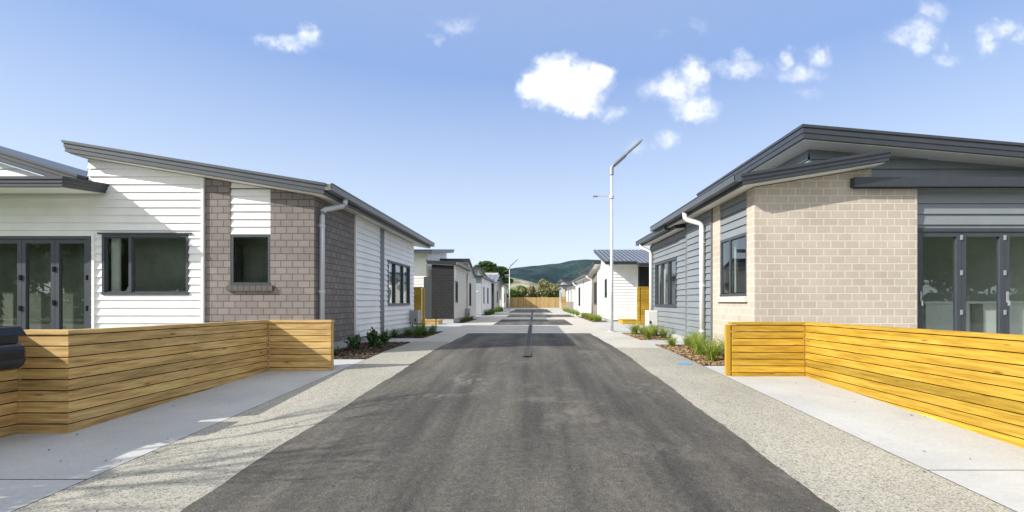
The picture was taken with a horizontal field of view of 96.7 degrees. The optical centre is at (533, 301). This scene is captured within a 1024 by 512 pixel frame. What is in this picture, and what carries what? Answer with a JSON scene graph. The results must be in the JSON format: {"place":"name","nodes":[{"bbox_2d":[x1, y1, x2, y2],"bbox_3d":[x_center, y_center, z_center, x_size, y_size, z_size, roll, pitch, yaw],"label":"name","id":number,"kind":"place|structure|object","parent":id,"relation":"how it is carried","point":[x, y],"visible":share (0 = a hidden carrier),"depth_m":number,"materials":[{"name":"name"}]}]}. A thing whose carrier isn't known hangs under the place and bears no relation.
{"place":"outdoors","nodes":[
{"label":"outdoors","id":0,"kind":"place"},
{"bbox_2d":[0,480,83,511],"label":"pavement","id":1,"kind":"structure","parent":0,"point":[15,494],"depth_m":2.79,"materials":[{"name":"concrete"}]},
{"bbox_2d":[0,359,364,478],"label":"pavement","id":2,"kind":"structure","parent":0,"point":[88,452],"depth_m":3.88,"materials":[{"name":"concrete"}]},
{"bbox_2d":[334,341,409,358],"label":"bark mulch","id":3,"kind":"object","parent":0,"point":[367,349],"visible":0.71,"depth_m":8.83,"materials":[{"name":"brown wood"}]},
{"bbox_2d":[343,335,360,349],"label":"leafy shrub","id":4,"kind":"object","parent":3,"relation":"on","point":[355,342],"visible":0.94,"depth_m":9.02,"materials":[{"name":"green plant"}]},
{"bbox_2d":[366,327,381,346],"bbox_3d":[-3.465,0.774,9.763,0.374,0.478,0.373,0,0,22],"label":"leafy shrub","id":5,"kind":"object","parent":3,"relation":"on","point":[373,337],"visible":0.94,"depth_m":9.71,"materials":[{"name":"green plant"}]},
{"bbox_2d":[376,341,383,347],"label":"leafy shrub","id":6,"kind":"object","parent":3,"relation":"on","point":[379,344],"visible":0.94,"depth_m":9.27,"materials":[{"name":"green plant"}]},
{"bbox_2d":[379,329,391,343],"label":"leafy shrub","id":7,"kind":"object","parent":3,"relation":"on","point":[384,338],"visible":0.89,"depth_m":10.32,"materials":[{"name":"green plant"}]},
{"bbox_2d":[378,338,422,341],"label":"pavement","id":8,"kind":"structure","parent":0,"point":[403,339],"depth_m":11.56,"materials":[{"name":"concrete"}]},
{"bbox_2d":[414,325,461,331],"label":"pavement","id":9,"kind":"structure","parent":0,"point":[443,328],"depth_m":16.86,"materials":[{"name":"concrete"}]},
{"bbox_2d":[413,287,424,324],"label":"timber gate","id":10,"kind":"structure","parent":9,"relation":"on","point":[419,298],"depth_m":16.58,"materials":[{"name":"yellow wood"}]},
{"bbox_2d":[439,323,462,324],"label":"pavement","id":11,"kind":"structure","parent":0,"point":[451,324],"depth_m":19.05,"materials":[{"name":"concrete"}]},
{"bbox_2d":[425,319,442,324],"bbox_3d":[-4.275,0.875,19.340,0.650,0.190,0.880,0,0,0],"label":"timber step","id":12,"kind":"object","parent":11,"relation":"on","point":[431,321],"visible":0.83,"depth_m":18.92,"materials":[{"name":"brown wood"}]},
{"bbox_2d":[0,303,1016,511],"bbox_3d":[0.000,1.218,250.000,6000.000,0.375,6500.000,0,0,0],"label":"ground","id":13,"kind":"structure","parent":0,"point":[360,361],"depth_m":3.25,"materials":[{"name":"grey concrete"}]},
{"bbox_2d":[0,320,334,437],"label":"timber fence","id":14,"kind":"object","parent":13,"relation":"on","point":[63,381],"visible":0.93,"depth_m":4.52,"materials":[{"name":"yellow wood"}]},
{"bbox_2d":[0,326,25,370],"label":"letterbox","id":15,"kind":"object","parent":14,"relation":"attached to","point":[12,353],"visible":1,"depth_m":3.53,"materials":[{"name":"black metal"}]},
{"bbox_2d":[0,140,434,354],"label":"house","id":16,"kind":"structure","parent":13,"relation":"on","point":[112,237],"depth_m":8.15,"materials":[{"name":"white paint"}]},
{"bbox_2d":[0,239,21,326],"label":"door","id":17,"kind":"structure","parent":16,"relation":"in","point":[2,241],"depth_m":8.14,"materials":[{"name":"metal"}]},
{"bbox_2d":[22,239,55,329],"bbox_3d":[-8.858,-0.154,8.160,0.614,1.908,0.080,0,0,0],"label":"door","id":18,"kind":"structure","parent":16,"relation":"in","point":[25,242],"depth_m":8.14,"materials":[{"name":"metal"}]},
{"bbox_2d":[55,239,87,328],"bbox_3d":[-8.258,-0.154,8.160,0.614,1.908,0.080,0,0,0],"label":"door","id":19,"kind":"structure","parent":16,"relation":"in","point":[59,243],"depth_m":8.14,"materials":[{"name":"metal"}]},
{"bbox_2d":[101,234,188,294],"bbox_3d":[-6.945,-0.655,8.157,1.550,1.079,0.086,0,0,0],"label":"window","id":20,"kind":"structure","parent":16,"relation":"in","point":[131,237],"depth_m":8.13,"materials":[{"name":"metal"}]},
{"bbox_2d":[226,234,273,290],"bbox_3d":[-5.069,-0.696,8.168,0.817,1.017,0.135,0,0,0],"label":"window","id":21,"kind":"structure","parent":16,"relation":"in","point":[234,285],"depth_m":8.15,"materials":[{"name":"metal"}]},
{"bbox_2d":[387,260,409,305],"bbox_3d":[-4.001,-0.507,13.490,0.092,1.255,2.180,0,0,0],"label":"window","id":22,"kind":"structure","parent":16,"relation":"in","point":[394,263],"depth_m":13.76,"materials":[{"name":"metal"}]},
{"bbox_2d":[409,310,420,328],"bbox_3d":[-3.855,0.630,14.735,0.290,0.680,0.430,0,0,0],"label":"meter box","id":23,"kind":"object","parent":16,"relation":"attached to","point":[415,316],"visible":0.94,"depth_m":14.54,"materials":[{"name":"grey paint"}]},
{"bbox_2d":[409,311,416,322],"bbox_3d":[-3.855,0.505,14.535,0.250,0.370,0.029,0,0,0],"label":"door","id":24,"kind":"structure","parent":23,"relation":"in","point":[412,314],"depth_m":14.54,"materials":[{"name":"grey paint"}]},
{"bbox_2d":[13,341,451,511],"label":"footpath","id":25,"kind":"structure","parent":13,"relation":"on","point":[164,479],"depth_m":3.48,"materials":[{"name":"grey concrete"}]},
{"bbox_2d":[417,333,466,340],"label":"footpath","id":26,"kind":"structure","parent":13,"relation":"on","point":[445,337],"depth_m":12.20,"materials":[{"name":"concrete"}]},
{"bbox_2d":[413,249,475,322],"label":"house","id":27,"kind":"structure","parent":13,"relation":"on","point":[449,285],"depth_m":20.90,"materials":[{"name":"white paint"}]},
{"bbox_2d":[424,277,431,318],"bbox_3d":[-4.810,-0.160,20.930,0.500,1.940,0.060,0,0,0],"label":"door","id":28,"kind":"structure","parent":27,"relation":"in","point":[427,280],"depth_m":20.90,"materials":[{"name":"metal"}]},
{"bbox_2d":[455,281,457,302],"bbox_3d":[-3.567,-0.430,20.875,0.086,1.000,0.650,0,0,0],"label":"window","id":29,"kind":"structure","parent":27,"relation":"in","point":[456,285],"depth_m":21.08,"materials":[{"name":"metal"}]},
{"bbox_2d":[465,308,469,317],"bbox_3d":[-3.420,0.670,23.535,0.240,0.600,0.330,0,0,0],"label":"meter box","id":30,"kind":"object","parent":27,"relation":"attached to","point":[467,311],"visible":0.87,"depth_m":23.39,"materials":[{"name":"grey paint"}]},
{"bbox_2d":[469,283,471,305],"bbox_3d":[-3.607,-0.380,25.600,0.086,1.300,0.800,0,0,0],"label":"window","id":31,"kind":"structure","parent":27,"relation":"in","point":[469,283],"depth_m":25.62,"materials":[{"name":"metal"}]},
{"bbox_2d":[441,325,484,332],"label":"footpath","id":32,"kind":"structure","parent":13,"relation":"on","point":[465,329],"depth_m":15.67,"materials":[{"name":"concrete"}]},
{"bbox_2d":[460,317,505,324],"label":"footpath","id":33,"kind":"structure","parent":13,"relation":"on","point":[487,321],"depth_m":21.88,"materials":[{"name":"concrete"}]},
{"bbox_2d":[473,267,494,315],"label":"house","id":34,"kind":"structure","parent":13,"relation":"on","point":[483,290],"depth_m":31.70,"materials":[{"name":"grey paint"}]},
{"bbox_2d":[487,288,488,303],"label":"window","id":35,"kind":"structure","parent":34,"relation":"in","point":[487,288],"depth_m":34.86,"materials":[{"name":"metal"}]},
{"bbox_2d":[473,261,512,283],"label":"tree","id":36,"kind":"object","parent":13,"relation":"on","point":[488,267],"visible":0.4,"depth_m":86.58,"materials":[{"name":"green plant"}]},
{"bbox_2d":[485,273,502,310],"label":"house","id":37,"kind":"structure","parent":13,"relation":"on","point":[496,284],"depth_m":42.54,"materials":[{"name":"grey brick"}]},
{"bbox_2d":[485,313,511,316],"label":"footpath","id":38,"kind":"structure","parent":13,"relation":"on","point":[500,315],"depth_m":31.15,"materials":[{"name":"concrete"}]},
{"bbox_2d":[499,277,508,309],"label":"house","id":39,"kind":"structure","parent":13,"relation":"on","point":[503,296],"depth_m":52.67,"materials":[{"name":"beige paint"}]},
{"bbox_2d":[498,308,517,312],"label":"footpath","id":40,"kind":"structure","parent":13,"relation":"on","point":[508,310],"depth_m":48.14,"materials":[{"name":"concrete"}]},
{"bbox_2d":[509,259,517,309],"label":"street lamp","id":41,"kind":"object","parent":40,"relation":"on","point":[509,283],"visible":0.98,"depth_m":49.95,"materials":[{"name":"metal"}]},
{"bbox_2d":[507,289,521,296],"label":"bush","id":42,"kind":"object","parent":13,"relation":"on","point":[515,293],"visible":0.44,"depth_m":72.55,"materials":[{"name":"green plant"}]},
{"bbox_2d":[516,285,527,291],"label":"bush","id":43,"kind":"object","parent":13,"relation":"on","point":[520,286],"visible":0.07,"depth_m":79.62,"materials":[{"name":"green plant"}]},
{"bbox_2d":[518,286,533,296],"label":"bush","id":44,"kind":"object","parent":13,"relation":"on","point":[529,292],"visible":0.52,"depth_m":73.60,"materials":[{"name":"green plant"}]},
{"bbox_2d":[506,297,558,307],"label":"paling fence","id":45,"kind":"object","parent":13,"relation":"on","point":[530,302],"visible":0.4,"depth_m":69.50,"materials":[{"name":"brown wood"}]},
{"bbox_2d":[530,285,536,296],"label":"bush","id":46,"kind":"object","parent":13,"relation":"on","point":[533,288],"visible":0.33,"depth_m":75.75,"materials":[{"name":"green plant"}]},
{"bbox_2d":[534,278,558,298],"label":"bush","id":47,"kind":"object","parent":13,"relation":"on","point":[545,288],"visible":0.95,"depth_m":74.48,"materials":[{"name":"green plant"}]},
{"bbox_2d":[546,308,565,312],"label":"footpath","id":48,"kind":"structure","parent":13,"relation":"on","point":[552,310],"depth_m":48.14,"materials":[{"name":"concrete"}]},
{"bbox_2d":[556,278,574,307],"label":"house","id":49,"kind":"structure","parent":13,"relation":"on","point":[564,282],"depth_m":56.49,"materials":[{"name":"grey paint"}]},
{"bbox_2d":[563,282,576,310],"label":"house","id":50,"kind":"structure","parent":13,"relation":"on","point":[571,297],"depth_m":44.46,"materials":[{"name":"white paint"}]},
{"bbox_2d":[561,317,599,324],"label":"footpath","id":51,"kind":"structure","parent":13,"relation":"on","point":[576,321],"depth_m":21.88,"materials":[{"name":"concrete"}]},
{"bbox_2d":[576,325,619,332],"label":"footpath","id":52,"kind":"structure","parent":13,"relation":"on","point":[594,329],"depth_m":16.24,"materials":[{"name":"concrete"}]},
{"bbox_2d":[593,139,642,331],"bbox_3d":[2.655,-2.077,14.500,1.550,6.093,0.340,0,0,0],"label":"street lamp","id":53,"kind":"object","parent":52,"relation":"on","point":[615,164],"visible":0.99,"depth_m":14.46,"materials":[{"name":"metal"}]},
{"bbox_2d":[585,249,648,321],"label":"house","id":54,"kind":"structure","parent":13,"relation":"on","point":[630,271],"depth_m":21.10,"materials":[{"name":"white paint"}]},
{"bbox_2d":[594,282,596,303],"bbox_3d":[3.627,-0.480,26.750,0.086,1.300,1.100,0,0,0],"label":"window","id":55,"kind":"structure","parent":54,"relation":"in","point":[595,283],"depth_m":26.71,"materials":[{"name":"glass"}]},
{"bbox_2d":[604,279,606,297],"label":"window","id":56,"kind":"structure","parent":54,"relation":"in","point":[605,280],"depth_m":22.98,"materials":[{"name":"glass"}]},
{"bbox_2d":[591,333,660,347],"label":"footpath","id":57,"kind":"structure","parent":13,"relation":"on","point":[618,340],"depth_m":10.99,"materials":[{"name":"concrete"}]},
{"bbox_2d":[617,348,1014,511],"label":"footpath","id":58,"kind":"structure","parent":13,"relation":"on","point":[839,470],"depth_m":3.44,"materials":[{"name":"grey concrete"}]},
{"bbox_2d":[636,124,1023,345],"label":"house","id":59,"kind":"structure","parent":13,"relation":"on","point":[823,224],"depth_m":7.49,"materials":[{"name":"beige brick"}]},
{"bbox_2d":[645,310,657,327],"bbox_3d":[3.510,0.620,13.560,0.300,0.700,0.380,0,0,0],"label":"meter box","id":60,"kind":"object","parent":59,"relation":"attached to","point":[651,316],"visible":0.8,"depth_m":13.39,"materials":[{"name":"paint"}]},
{"bbox_2d":[649,312,657,324],"bbox_3d":[3.510,0.505,13.385,0.260,0.410,0.029,0,0,0],"label":"door","id":61,"kind":"structure","parent":60,"relation":"in","point":[653,316],"depth_m":13.39,"materials":[{"name":"paint"}]},
{"bbox_2d":[654,257,676,306],"bbox_3d":[3.674,-0.490,12.665,0.092,1.280,2.070,0,0,0],"label":"window","id":62,"kind":"structure","parent":59,"relation":"in","point":[669,261],"depth_m":12.99,"materials":[{"name":"metal"}]},
{"bbox_2d":[716,232,747,301],"bbox_3d":[3.608,-0.580,8.235,0.135,1.180,1.200,0,0,0],"label":"window","id":63,"kind":"structure","parent":59,"relation":"in","point":[738,296],"depth_m":8.33,"materials":[{"name":"metal"}]},
{"bbox_2d":[919,232,962,330],"bbox_3d":[6.687,-0.152,7.495,0.723,1.980,0.110,0,0,0],"label":"door","id":64,"kind":"structure","parent":59,"relation":"in","point":[957,237],"depth_m":7.49,"materials":[{"name":"metal"}]},
{"bbox_2d":[961,232,1006,333],"bbox_3d":[7.401,-0.152,7.510,0.723,1.980,0.080,0,0,0],"label":"door","id":65,"kind":"structure","parent":59,"relation":"in","point":[1001,237],"depth_m":7.49,"materials":[{"name":"metal"}]},
{"bbox_2d":[1005,232,1023,333],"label":"door","id":66,"kind":"structure","parent":59,"relation":"in","point":[1009,234],"depth_m":7.49,"materials":[{"name":"metal"}]},
{"bbox_2d":[725,322,1023,447],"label":"timber fence","id":67,"kind":"object","parent":13,"relation":"on","point":[972,381],"visible":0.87,"depth_m":4.61,"materials":[{"name":"yellow wood"}]},
{"bbox_2d":[180,333,839,511],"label":"road","id":68,"kind":"structure","parent":0,"point":[571,422],"depth_m":3.49,"materials":[{"name":"grey asphalt"}]},
{"bbox_2d":[523,311,532,355],"bbox_3d":[-0.130,0.966,26.525,0.140,0.008,36.950,0,0,0],"label":"channel drain","id":69,"kind":"object","parent":68,"relation":"on","point":[526,351],"visible":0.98,"depth_m":11.48,"materials":[{"name":"metal"}]},
{"bbox_2d":[0,0,1023,268],"label":"sky","id":70,"kind":"structure","parent":0,"point":[489,130],"materials":[{"name":"blue"}]},
{"bbox_2d":[470,325,587,332],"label":"road","id":71,"kind":"structure","parent":0,"point":[535,329],"depth_m":15.67,"materials":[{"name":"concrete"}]},
{"bbox_2d":[507,277,552,302],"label":"hill","id":72,"kind":"structure","parent":0,"point":[518,283],"depth_m":391.94,"materials":[{"name":"green plant"}]},
{"bbox_2d":[509,309,551,312],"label":"road","id":73,"kind":"structure","parent":0,"point":[530,311],"depth_m":43.41,"materials":[{"name":"grey asphalt"}]},
{"bbox_2d":[493,319,572,324],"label":"road","id":74,"kind":"structure","parent":0,"point":[535,322],"depth_m":20.85,"materials":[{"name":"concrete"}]},
{"bbox_2d":[504,317,562,318],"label":"road","id":75,"kind":"structure","parent":0,"point":[533,318],"depth_m":25.71,"materials":[{"name":"grey asphalt"}]},
{"bbox_2d":[510,313,568,314],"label":"road","id":76,"kind":"structure","parent":0,"point":[539,314],"depth_m":33.52,"materials":[{"name":"grey asphalt"}]},
{"bbox_2d":[507,315,574,316],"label":"road","id":77,"kind":"structure","parent":0,"point":[540,316],"depth_m":29.10,"materials":[{"name":"grey asphalt"}]},
{"bbox_2d":[496,259,600,283],"bbox_3d":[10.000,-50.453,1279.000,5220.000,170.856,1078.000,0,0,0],"label":"hill","id":78,"kind":"structure","parent":0,"point":[552,273],"depth_m":1270.94,"materials":[{"name":"green plant"}]},
{"bbox_2d":[554,308,580,315],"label":"pavement","id":79,"kind":"structure","parent":0,"point":[566,312],"depth_m":43.41,"materials":[{"name":"concrete"}]},
{"bbox_2d":[561,297,566,309],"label":"timber gate","id":80,"kind":"structure","parent":79,"relation":"on","point":[563,302],"depth_m":53.48,"materials":[{"name":"brown wood"}]},
{"bbox_2d":[571,265,592,313],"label":"house","id":81,"kind":"structure","parent":0,"point":[583,295],"depth_m":33.20,"materials":[{"name":"white paint"}]},
{"bbox_2d":[578,287,580,305],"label":"window","id":82,"kind":"structure","parent":81,"relation":"in","point":[579,288],"depth_m":36.23,"materials":[{"name":"glass"}]},
{"bbox_2d":[594,322,634,324],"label":"pavement","id":83,"kind":"structure","parent":0,"point":[608,323],"depth_m":19.91,"materials":[{"name":"concrete"}]},
{"bbox_2d":[618,319,636,323],"bbox_3d":[4.100,0.870,19.790,0.700,0.200,0.980,0,0,0],"label":"timber step","id":84,"kind":"object","parent":83,"relation":"on","point":[625,321],"visible":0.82,"depth_m":19.32,"materials":[{"name":"yellow wood"}]},
{"bbox_2d":[601,325,647,332],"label":"pavement","id":85,"kind":"structure","parent":0,"point":[621,328],"depth_m":16.86,"materials":[{"name":"concrete"}]},
{"bbox_2d":[637,287,648,327],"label":"timber gate","id":86,"kind":"structure","parent":85,"relation":"on","point":[642,299],"depth_m":16.18,"materials":[{"name":"yellow wood"}]},
{"bbox_2d":[642,340,683,344],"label":"pavement","id":87,"kind":"structure","parent":0,"point":[654,342],"depth_m":10.72,"materials":[{"name":"concrete"}]},
{"bbox_2d":[655,344,724,365],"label":"bark mulch","id":88,"kind":"object","parent":0,"point":[679,349],"visible":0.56,"depth_m":8.20,"materials":[{"name":"brown wood"}]},
{"bbox_2d":[660,336,681,346],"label":"grass tuft","id":89,"kind":"object","parent":88,"relation":"on","point":[672,341],"visible":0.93,"depth_m":9.72,"materials":[{"name":"green plant"}]},
{"bbox_2d":[679,335,692,346],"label":"grass tuft","id":90,"kind":"object","parent":88,"relation":"on","point":[685,341],"visible":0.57,"depth_m":9.71,"materials":[{"name":"green plant"}]},
{"bbox_2d":[684,329,710,348],"bbox_3d":[3.212,0.753,9.189,1.045,0.444,1.065,0,0,-20],"label":"grass tuft","id":91,"kind":"object","parent":88,"relation":"on","point":[696,335],"visible":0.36,"depth_m":9.17,"materials":[{"name":"green plant"}]},
{"bbox_2d":[682,332,720,355],"bbox_3d":[3.101,0.768,8.408,1.188,0.444,1.166,0,0,31],"label":"grass tuft","id":92,"kind":"object","parent":88,"relation":"on","point":[696,344],"visible":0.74,"depth_m":8.31,"materials":[{"name":"green plant"}]},
{"bbox_2d":[690,338,723,361],"bbox_3d":[3.001,0.782,7.621,0.877,0.460,0.912,0,0,27],"label":"grass tuft","id":93,"kind":"object","parent":88,"relation":"on","point":[710,355],"visible":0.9,"depth_m":7.60,"materials":[{"name":"green plant"}]},
{"bbox_2d":[704,339,724,355],"bbox_3d":[3.332,0.818,8.199,0.804,0.354,0.836,0,0,-25],"label":"grass tuft","id":94,"kind":"object","parent":88,"relation":"on","point":[719,354],"visible":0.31,"depth_m":8.16,"materials":[{"name":"green plant"}]},
{"bbox_2d":[705,333,731,356],"bbox_3d":[3.393,0.736,7.754,1.059,0.547,1.101,0,0,-33],"label":"grass tuft","id":95,"kind":"object","parent":88,"relation":"on","point":[723,350],"visible":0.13,"depth_m":7.82,"materials":[{"name":"green plant"}]},
{"bbox_2d":[705,366,1023,469],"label":"pavement","id":96,"kind":"structure","parent":0,"point":[908,435],"depth_m":4.05,"materials":[{"name":"concrete"}]},
{"bbox_2d":[929,470,1023,511],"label":"pavement","id":97,"kind":"structure","parent":0,"point":[1005,488],"depth_m":2.89,"materials":[{"name":"concrete"}]},
{"label":"garden soil","id":98,"kind":"structure","parent":0,"visible":0},
{"bbox_2d":[391,331,442,337],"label":"bark mulch","id":99,"kind":"object","parent":98,"relation":"on","point":[401,335],"visible":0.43,"depth_m":12.66,"materials":[{"name":"brown wood"}]},
{"bbox_2d":[391,326,402,337],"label":"grass tuft","id":100,"kind":"object","parent":99,"relation":"on","point":[394,332],"visible":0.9,"depth_m":12.16,"materials":[{"name":"green plant"}]},
{"bbox_2d":[401,326,412,335],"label":"grass tuft","id":101,"kind":"object","parent":99,"relation":"on","point":[406,332],"visible":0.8,"depth_m":12.48,"materials":[{"name":"green plant"}]},
{"bbox_2d":[411,326,427,336],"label":"grass tuft","id":102,"kind":"object","parent":99,"relation":"on","point":[417,330],"visible":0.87,"depth_m":12.26,"materials":[{"name":"green plant"}]},
{"bbox_2d":[421,327,428,335],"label":"grass tuft","id":103,"kind":"object","parent":99,"relation":"on","point":[424,332],"visible":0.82,"depth_m":12.70,"materials":[{"name":"green plant"}]},
{"bbox_2d":[435,307,437,332],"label":"flower stalk","id":104,"kind":"object","parent":99,"relation":"on","point":[436,309],"visible":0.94,"depth_m":13.89,"materials":[{"name":"brown plant"}]},
{"bbox_2d":[426,326,436,333],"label":"grass tuft","id":105,"kind":"object","parent":98,"relation":"on","point":[431,331],"visible":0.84,"depth_m":13.27,"materials":[{"name":"green plant"}]},
{"label":"garden soil","id":106,"kind":"structure","parent":0,"visible":0},
{"bbox_2d":[623,320,641,334],"bbox_3d":[2.904,0.765,13.249,1.065,0.421,1.045,0,0,31],"label":"grass tuft","id":107,"kind":"object","parent":106,"relation":"on","point":[634,331],"visible":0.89,"depth_m":13.24,"materials":[{"name":"green plant"}]},
{"bbox_2d":[636,327,655,338],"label":"grass tuft","id":108,"kind":"object","parent":106,"relation":"on","point":[648,334],"visible":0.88,"depth_m":11.69,"materials":[{"name":"green plant"}]},
{"bbox_2d":[622,332,671,339],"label":"bark mulch","id":109,"kind":"object","parent":106,"relation":"on","point":[643,336],"visible":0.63,"depth_m":12.28,"materials":[{"name":"brown wood"}]},
{"bbox_2d":[640,323,654,335],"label":"grass tuft","id":110,"kind":"object","parent":109,"relation":"on","point":[648,327],"visible":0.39,"depth_m":12.49,"materials":[{"name":"green plant"}]},
{"bbox_2d":[644,322,663,335],"bbox_3d":[3.437,0.781,12.748,0.965,0.387,0.983,0,0,44],"label":"grass tuft","id":111,"kind":"object","parent":109,"relation":"on","point":[654,333],"visible":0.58,"depth_m":12.77,"materials":[{"name":"green plant"}]},
{"bbox_2d":[656,326,673,338],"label":"grass tuft","id":112,"kind":"object","parent":109,"relation":"on","point":[664,334],"visible":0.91,"depth_m":11.86,"materials":[{"name":"green plant"}]}
]}

